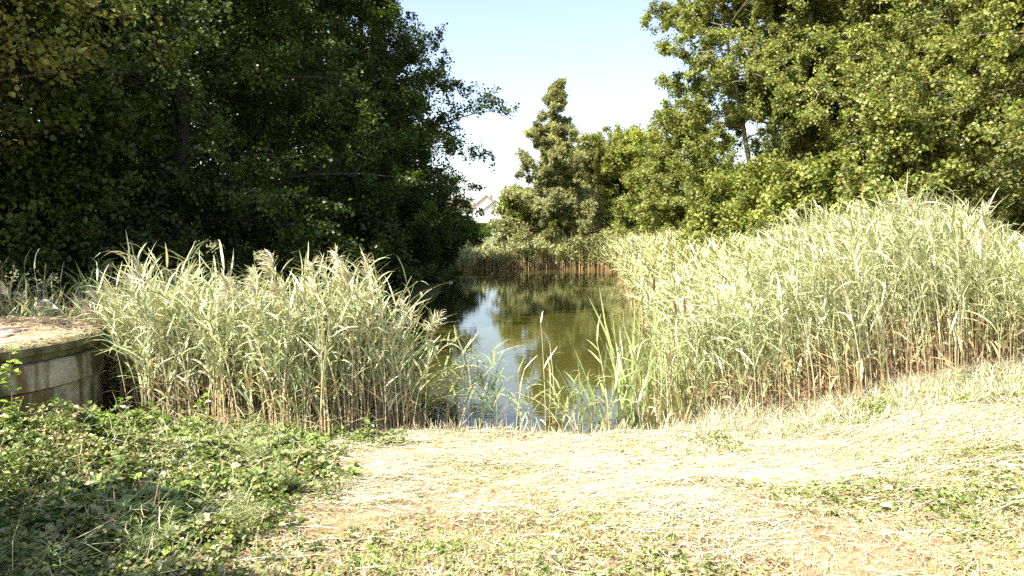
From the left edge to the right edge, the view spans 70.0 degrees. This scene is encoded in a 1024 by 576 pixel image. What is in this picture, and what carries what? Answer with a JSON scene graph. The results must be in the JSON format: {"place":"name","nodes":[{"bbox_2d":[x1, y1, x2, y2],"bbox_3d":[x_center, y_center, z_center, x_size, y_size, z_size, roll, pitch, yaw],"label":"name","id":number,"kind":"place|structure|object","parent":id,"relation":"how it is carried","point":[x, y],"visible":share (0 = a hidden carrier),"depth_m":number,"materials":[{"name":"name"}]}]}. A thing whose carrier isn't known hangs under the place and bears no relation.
{"place":"outdoors","nodes":[
{"label":"outdoors","id":0,"kind":"place"},
{"bbox_2d":[146,268,691,435],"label":"water","id":1,"kind":"structure","parent":0,"point":[493,308],"depth_m":12.89,"materials":[{"name":"green liquid"}]},
{"bbox_2d":[458,338,508,424],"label":"reed clump","id":2,"kind":"object","parent":1,"relation":"in","point":[484,387],"visible":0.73,"depth_m":7.63,"materials":[{"name":"plant"}]},
{"bbox_2d":[460,346,547,429],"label":"reed clump","id":3,"kind":"object","parent":1,"relation":"in","point":[520,401],"visible":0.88,"depth_m":7.50,"materials":[{"name":"plant"}]},
{"bbox_2d":[540,312,562,428],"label":"reed clump","id":4,"kind":"object","parent":1,"relation":"in","point":[550,357],"visible":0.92,"depth_m":7.46,"materials":[{"name":"plant"}]},
{"bbox_2d":[506,357,609,432],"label":"reed clump","id":5,"kind":"object","parent":1,"relation":"in","point":[565,406],"visible":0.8,"depth_m":7.53,"materials":[{"name":"plant"}]},
{"bbox_2d":[587,288,658,424],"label":"cattail plant","id":6,"kind":"object","parent":1,"relation":"in","point":[633,416],"visible":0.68,"depth_m":7.67,"materials":[{"name":"green plant"}]},
{"bbox_2d":[614,273,673,392],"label":"cattail plant","id":7,"kind":"object","parent":1,"relation":"in","point":[654,375],"visible":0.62,"depth_m":9.11,"materials":[{"name":"green plant"}]},
{"bbox_2d":[616,288,710,423],"bbox_3d":[1.531,0.773,7.661,1.208,1.582,1.491,4,7,41],"label":"reed clump","id":8,"kind":"object","parent":1,"relation":"in","point":[682,387],"visible":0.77,"depth_m":7.55,"materials":[{"name":"green plant"}]},
{"bbox_2d":[0,231,1023,575],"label":"ground","id":9,"kind":"structure","parent":0,"point":[714,549],"depth_m":4.12,"materials":[{"name":"soil"}]},
{"bbox_2d":[0,346,25,434],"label":"bramble shoot","id":10,"kind":"object","parent":9,"relation":"on","point":[3,369],"visible":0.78,"depth_m":5.02,"materials":[{"name":"green plant"}]},
{"bbox_2d":[2,0,77,295],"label":"alder tree","id":11,"kind":"object","parent":9,"relation":"on","point":[19,105],"depth_m":16.54,"materials":[{"name":"green plant"}]},
{"bbox_2d":[0,319,104,419],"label":"round concrete wall","id":12,"kind":"structure","parent":9,"relation":"on","point":[67,368],"depth_m":6.46,"materials":[{"name":"grey concrete"}]},
{"bbox_2d":[0,327,26,337],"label":"stone slab","id":13,"kind":"structure","parent":12,"relation":"on","point":[14,330],"depth_m":6.90,"materials":[{"name":"beige stone"}]},
{"bbox_2d":[0,315,109,347],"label":"dry clippings","id":14,"kind":"object","parent":12,"relation":"on","point":[30,329],"visible":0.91,"depth_m":7.11,"materials":[{"name":"plant"}]},
{"bbox_2d":[0,0,177,168],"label":"alder tree","id":15,"kind":"object","parent":9,"relation":"on","point":[54,62],"visible":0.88,"depth_m":8.86,"materials":[{"name":"green plant"}]},
{"bbox_2d":[0,135,181,318],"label":"shrub","id":16,"kind":"object","parent":9,"relation":"on","point":[87,234],"visible":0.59,"depth_m":10.66,"materials":[{"name":"green plant"}]},
{"bbox_2d":[95,409,112,421],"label":"bramble shoot","id":17,"kind":"object","parent":9,"relation":"on","point":[104,414],"visible":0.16,"depth_m":5.33,"materials":[{"name":"green plant"}]},
{"bbox_2d":[0,249,219,403],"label":"tall grass","id":18,"kind":"structure","parent":9,"relation":"on","point":[3,305],"depth_m":9.14,"materials":[{"name":"plant"}]},
{"bbox_2d":[26,137,201,285],"bbox_3d":[-9.089,-1.364,16.650,4.291,4.166,4.264,3,6,34],"label":"shrub","id":19,"kind":"object","parent":9,"relation":"on","point":[117,177],"depth_m":16.17,"materials":[{"name":"green plant"}]},
{"bbox_2d":[0,0,231,313],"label":"alder tree","id":20,"kind":"object","parent":9,"relation":"on","point":[21,116],"visible":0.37,"depth_m":10.11,"materials":[{"name":"green plant"}]},
{"bbox_2d":[0,0,283,291],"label":"alder tree","id":21,"kind":"object","parent":9,"relation":"on","point":[195,128],"depth_m":19.48,"materials":[{"name":"green plant"}]},
{"bbox_2d":[110,506,182,559],"bbox_3d":[-1.783,1.231,3.610,0.339,0.231,0.357,0,5,0],"label":"horsetail","id":22,"kind":"object","parent":9,"relation":"on","point":[137,537],"visible":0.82,"depth_m":3.57,"materials":[{"name":"green plant"}]},
{"bbox_2d":[0,388,393,575],"bbox_3d":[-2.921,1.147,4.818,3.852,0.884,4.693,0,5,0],"label":"stalks","id":23,"kind":"object","parent":9,"relation":"on","point":[191,476],"visible":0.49,"depth_m":4.28,"materials":[{"name":"plant"}]},
{"bbox_2d":[191,393,210,426],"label":"bramble shoot","id":24,"kind":"object","parent":9,"relation":"on","point":[198,403],"visible":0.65,"depth_m":6.30,"materials":[{"name":"green plant"}]},
{"bbox_2d":[0,396,417,575],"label":"undergrowth","id":25,"kind":"object","parent":9,"relation":"on","point":[224,528],"visible":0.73,"depth_m":4.28,"materials":[{"name":"green plant"}]},
{"bbox_2d":[231,462,240,467],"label":"fallen leaf","id":26,"kind":"object","parent":25,"relation":"on","point":[235,464],"visible":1,"depth_m":4.22,"materials":[{"name":"plant"}]},
{"bbox_2d":[0,0,429,302],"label":"alder tree","id":27,"kind":"object","parent":9,"relation":"on","point":[177,120],"visible":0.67,"depth_m":12.54,"materials":[{"name":"green plant"}]},
{"bbox_2d":[182,485,268,538],"bbox_3d":[-1.503,1.204,3.892,0.458,0.280,0.337,0,5,0],"label":"horsetail","id":28,"kind":"object","parent":9,"relation":"on","point":[249,510],"visible":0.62,"depth_m":3.91,"materials":[{"name":"green plant"}]},
{"bbox_2d":[0,229,464,439],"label":"reed bed","id":29,"kind":"object","parent":9,"relation":"on","point":[280,349],"visible":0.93,"depth_m":6.92,"materials":[{"name":"plant"}]},
{"bbox_2d":[232,435,273,458],"bbox_3d":[-1.944,1.204,5.408,0.375,0.234,0.442,3,6,32],"label":"horsetail","id":30,"kind":"object","parent":9,"relation":"on","point":[249,449],"visible":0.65,"depth_m":5.43,"materials":[{"name":"green plant"}]},
{"bbox_2d":[166,3,352,266],"bbox_3d":[-9.393,-7.634,27.215,10.553,14.840,10.722,-5,7,-42],"label":"alder tree","id":31,"kind":"object","parent":9,"relation":"on","point":[217,140],"visible":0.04,"depth_m":26.17,"materials":[{"name":"green plant"}]},
{"bbox_2d":[249,446,301,495],"bbox_3d":[-1.490,1.182,4.671,0.308,0.323,0.386,1,5,15],"label":"horsetail","id":32,"kind":"object","parent":9,"relation":"on","point":[281,472],"visible":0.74,"depth_m":4.65,"materials":[{"name":"green plant"}]},
{"bbox_2d":[103,0,472,295],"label":"alder tree","id":33,"kind":"object","parent":9,"relation":"on","point":[278,20],"visible":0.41,"depth_m":17.01,"materials":[{"name":"green plant"}]},
{"bbox_2d":[165,0,519,306],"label":"alder tree","id":34,"kind":"object","parent":9,"relation":"on","point":[406,50],"visible":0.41,"depth_m":21.07,"materials":[{"name":"green plant"}]},
{"bbox_2d":[264,167,422,310],"bbox_3d":[-3.856,-1.023,16.665,3.503,3.419,2.915,0,5,0],"label":"shrub","id":35,"kind":"object","parent":9,"relation":"on","point":[368,210],"visible":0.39,"depth_m":16.17,"materials":[{"name":"green plant"}]},
{"bbox_2d":[251,75,474,274],"bbox_3d":[-5.519,-4.483,28.149,8.155,9.160,8.404,0,5,0],"label":"alder tree","id":36,"kind":"object","parent":9,"relation":"on","point":[461,204],"visible":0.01,"depth_m":28.02,"materials":[{"name":"green plant"}]},
{"bbox_2d":[389,181,479,283],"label":"shrub","id":37,"kind":"object","parent":9,"relation":"on","point":[447,256],"visible":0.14,"depth_m":24.32,"materials":[{"name":"green plant"}]},
{"bbox_2d":[381,325,519,429],"bbox_3d":[-0.721,0.980,7.522,1.726,1.195,1.267,0,5,0],"label":"reed clump","id":38,"kind":"object","parent":9,"relation":"on","point":[435,401],"visible":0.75,"depth_m":7.46,"materials":[{"name":"plant"}]},
{"bbox_2d":[447,198,477,217],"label":"brown roofed house","id":39,"kind":"structure","parent":9,"relation":"on","point":[473,207],"depth_m":149.17,"materials":[{"name":"tile"}]},
{"bbox_2d":[441,206,489,259],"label":"shrub","id":40,"kind":"object","parent":9,"relation":"on","point":[479,239],"visible":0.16,"depth_m":35.34,"materials":[{"name":"green plant"}]},
{"bbox_2d":[476,222,495,236],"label":"clipped hedge","id":41,"kind":"object","parent":9,"relation":"on","point":[483,224],"visible":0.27,"depth_m":79.84,"materials":[{"name":"green plant"}]},
{"bbox_2d":[473,195,501,221],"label":"white house","id":42,"kind":"structure","parent":9,"relation":"on","point":[485,202],"depth_m":199.18,"materials":[{"name":"white paint"}]},
{"bbox_2d":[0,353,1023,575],"bbox_3d":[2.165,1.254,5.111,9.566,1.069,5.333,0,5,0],"label":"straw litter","id":43,"kind":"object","parent":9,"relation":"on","point":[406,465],"visible":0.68,"depth_m":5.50,"materials":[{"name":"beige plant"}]},
{"bbox_2d":[752,477,759,481],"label":"fallen leaf","id":44,"kind":"object","parent":43,"relation":"on","point":[755,479],"visible":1,"depth_m":4.74,"materials":[{"name":"yellow plant"}]},
{"bbox_2d":[880,502,891,507],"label":"fallen leaf","id":45,"kind":"object","parent":43,"relation":"on","point":[886,504],"visible":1,"depth_m":4.26,"materials":[{"name":"white plant"}]},
{"bbox_2d":[2,394,1023,575],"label":"grass","id":46,"kind":"structure","parent":9,"relation":"on","point":[688,540],"depth_m":4.03,"materials":[{"name":"plant"}]},
{"bbox_2d":[491,186,547,260],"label":"shrub","id":47,"kind":"object","parent":9,"relation":"on","point":[507,206],"visible":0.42,"depth_m":34.84,"materials":[{"name":"green plant"}]},
{"bbox_2d":[455,229,637,271],"bbox_3d":[1.726,-1.735,33.120,8.614,1.981,4.315,0,5,0],"label":"reed bed","id":48,"kind":"object","parent":9,"relation":"on","point":[479,256],"visible":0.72,"depth_m":33.02,"materials":[{"name":"plant"}]},
{"bbox_2d":[480,77,630,268],"bbox_3d":[1.934,-5.123,34.231,7.127,9.521,6.555,0,5,0],"label":"alder tree","id":49,"kind":"object","parent":9,"relation":"on","point":[551,135],"visible":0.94,"depth_m":33.79,"materials":[{"name":"green plant"}]},
{"bbox_2d":[532,145,595,243],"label":"willow tree","id":50,"kind":"object","parent":9,"relation":"on","point":[551,224],"visible":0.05,"depth_m":40.62,"materials":[{"name":"green plant"}]},
{"bbox_2d":[533,511,617,539],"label":"dry stem","id":51,"kind":"object","parent":9,"relation":"on","point":[568,517],"visible":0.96,"depth_m":4.22,"materials":[{"name":"beige plant"}]},
{"bbox_2d":[555,348,649,431],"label":"cattail plant","id":52,"kind":"object","parent":9,"relation":"on","point":[592,396],"visible":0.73,"depth_m":7.41,"materials":[{"name":"green plant"}]},
{"bbox_2d":[564,122,646,240],"bbox_3d":[5.204,-4.911,38.491,6.093,7.533,5.125,4,6,37],"label":"willow tree","id":53,"kind":"object","parent":9,"relation":"on","point":[590,162],"visible":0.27,"depth_m":37.56,"materials":[{"name":"green plant"}]},
{"bbox_2d":[218,474,1018,575],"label":"weeds","id":54,"kind":"object","parent":9,"relation":"on","point":[441,548],"visible":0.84,"depth_m":3.68,"materials":[{"name":"green plant"}]},
{"bbox_2d":[587,192,658,240],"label":"shrub","id":55,"kind":"object","parent":9,"relation":"on","point":[627,221],"visible":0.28,"depth_m":34.85,"materials":[{"name":"green plant"}]},
{"bbox_2d":[248,347,1023,438],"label":"stubble","id":56,"kind":"object","parent":9,"relation":"on","point":[662,425],"visible":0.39,"depth_m":7.04,"materials":[{"name":"beige plant"}]},
{"bbox_2d":[589,123,685,231],"bbox_3d":[6.896,-4.884,37.232,6.394,7.436,6.225,0,5,0],"label":"maple tree","id":57,"kind":"object","parent":9,"relation":"on","point":[621,154],"visible":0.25,"depth_m":35.91,"materials":[{"name":"green plant"}]},
{"bbox_2d":[612,100,741,238],"bbox_3d":[7.246,-4.250,29.954,6.040,6.768,5.909,0,5,0],"label":"alder tree","id":58,"kind":"object","parent":9,"relation":"on","point":[667,203],"visible":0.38,"depth_m":29.71,"materials":[{"name":"green plant"}]},
{"bbox_2d":[643,293,729,423],"bbox_3d":[1.798,0.723,7.661,0.697,1.439,0.600,-3,6,-29],"label":"cattail plant","id":59,"kind":"object","parent":9,"relation":"on","point":[687,374],"visible":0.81,"depth_m":7.59,"materials":[{"name":"green plant"}]},
{"bbox_2d":[603,219,811,338],"bbox_3d":[5.013,-0.924,22.463,4.565,2.554,22.204,1,5,6],"label":"reed bed","id":60,"kind":"object","parent":9,"relation":"on","point":[640,254],"visible":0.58,"depth_m":15.46,"materials":[{"name":"plant"}]},
{"bbox_2d":[673,148,793,260],"bbox_3d":[5.462,-1.304,18.483,3.358,4.297,3.517,3,6,28],"label":"shrub","id":61,"kind":"object","parent":9,"relation":"on","point":[719,211],"visible":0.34,"depth_m":17.83,"materials":[{"name":"green plant"}]},
{"bbox_2d":[639,0,933,199],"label":"alder tree","id":62,"kind":"object","parent":9,"relation":"on","point":[695,19],"visible":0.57,"depth_m":20.64,"materials":[{"name":"green plant"}]},
{"bbox_2d":[569,390,1023,552],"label":"weeds","id":63,"kind":"object","parent":9,"relation":"on","point":[921,491],"visible":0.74,"depth_m":4.66,"materials":[{"name":"green plant"}]},
{"bbox_2d":[732,143,864,251],"bbox_3d":[6.475,-1.333,16.370,3.463,3.622,3.200,-3,6,-34],"label":"shrub","id":64,"kind":"object","parent":9,"relation":"on","point":[806,179],"visible":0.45,"depth_m":15.61,"materials":[{"name":"green plant"}]},
{"bbox_2d":[587,171,1023,430],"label":"reed bed","id":65,"kind":"object","parent":9,"relation":"on","point":[822,283],"visible":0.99,"depth_m":7.66,"materials":[{"name":"plant"}]},
{"bbox_2d":[705,0,959,218],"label":"alder tree","id":66,"kind":"object","parent":9,"relation":"on","point":[828,40],"visible":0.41,"depth_m":19.42,"materials":[{"name":"green plant"}]},
{"bbox_2d":[730,0,956,179],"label":"alder tree","id":67,"kind":"object","parent":9,"relation":"on","point":[782,136],"visible":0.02,"depth_m":27.37,"materials":[{"name":"green plant"}]},
{"bbox_2d":[668,336,1023,443],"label":"dry grass","id":68,"kind":"structure","parent":9,"relation":"on","point":[922,385],"depth_m":6.86,"materials":[{"name":"plant"}]},
{"bbox_2d":[823,492,912,501],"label":"dry stem","id":69,"kind":"object","parent":9,"relation":"on","point":[861,494],"visible":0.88,"depth_m":4.50,"materials":[{"name":"beige plant"}]},
{"bbox_2d":[776,366,1023,437],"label":"weeds","id":70,"kind":"object","parent":9,"relation":"on","point":[869,402],"visible":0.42,"depth_m":6.85,"materials":[{"name":"beige plant"}]},
{"bbox_2d":[781,0,1023,238],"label":"lime tree","id":71,"kind":"object","parent":9,"relation":"on","point":[907,38],"visible":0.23,"depth_m":16.11,"materials":[{"name":"green plant"}]},
{"bbox_2d":[828,92,992,222],"bbox_3d":[7.433,-1.462,13.689,2.886,4.257,3.091,2,6,26],"label":"shrub","id":72,"kind":"object","parent":9,"relation":"on","point":[915,144],"visible":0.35,"depth_m":13.01,"materials":[{"name":"green plant"}]},
{"bbox_2d":[879,529,959,534],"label":"dry stem","id":73,"kind":"object","parent":9,"relation":"on","point":[909,531],"visible":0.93,"depth_m":3.89,"materials":[{"name":"beige plant"}]},
{"bbox_2d":[841,0,1023,242],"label":"lime tree","id":74,"kind":"object","parent":9,"relation":"on","point":[1006,169],"visible":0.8,"depth_m":12.73,"materials":[{"name":"green plant"}]},
{"bbox_2d":[901,5,1023,240],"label":"alder tree","id":75,"kind":"object","parent":9,"relation":"on","point":[946,10],"visible":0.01,"depth_m":17.82,"materials":[{"name":"green plant"}]},
{"bbox_2d":[967,0,1023,145],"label":"lime tree","id":76,"kind":"object","parent":9,"relation":"on","point":[1016,112],"visible":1,"depth_m":9.96,"materials":[{"name":"green plant"}]},
{"bbox_2d":[0,0,1023,221],"label":"sky","id":77,"kind":"structure","parent":0,"point":[609,65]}
]}

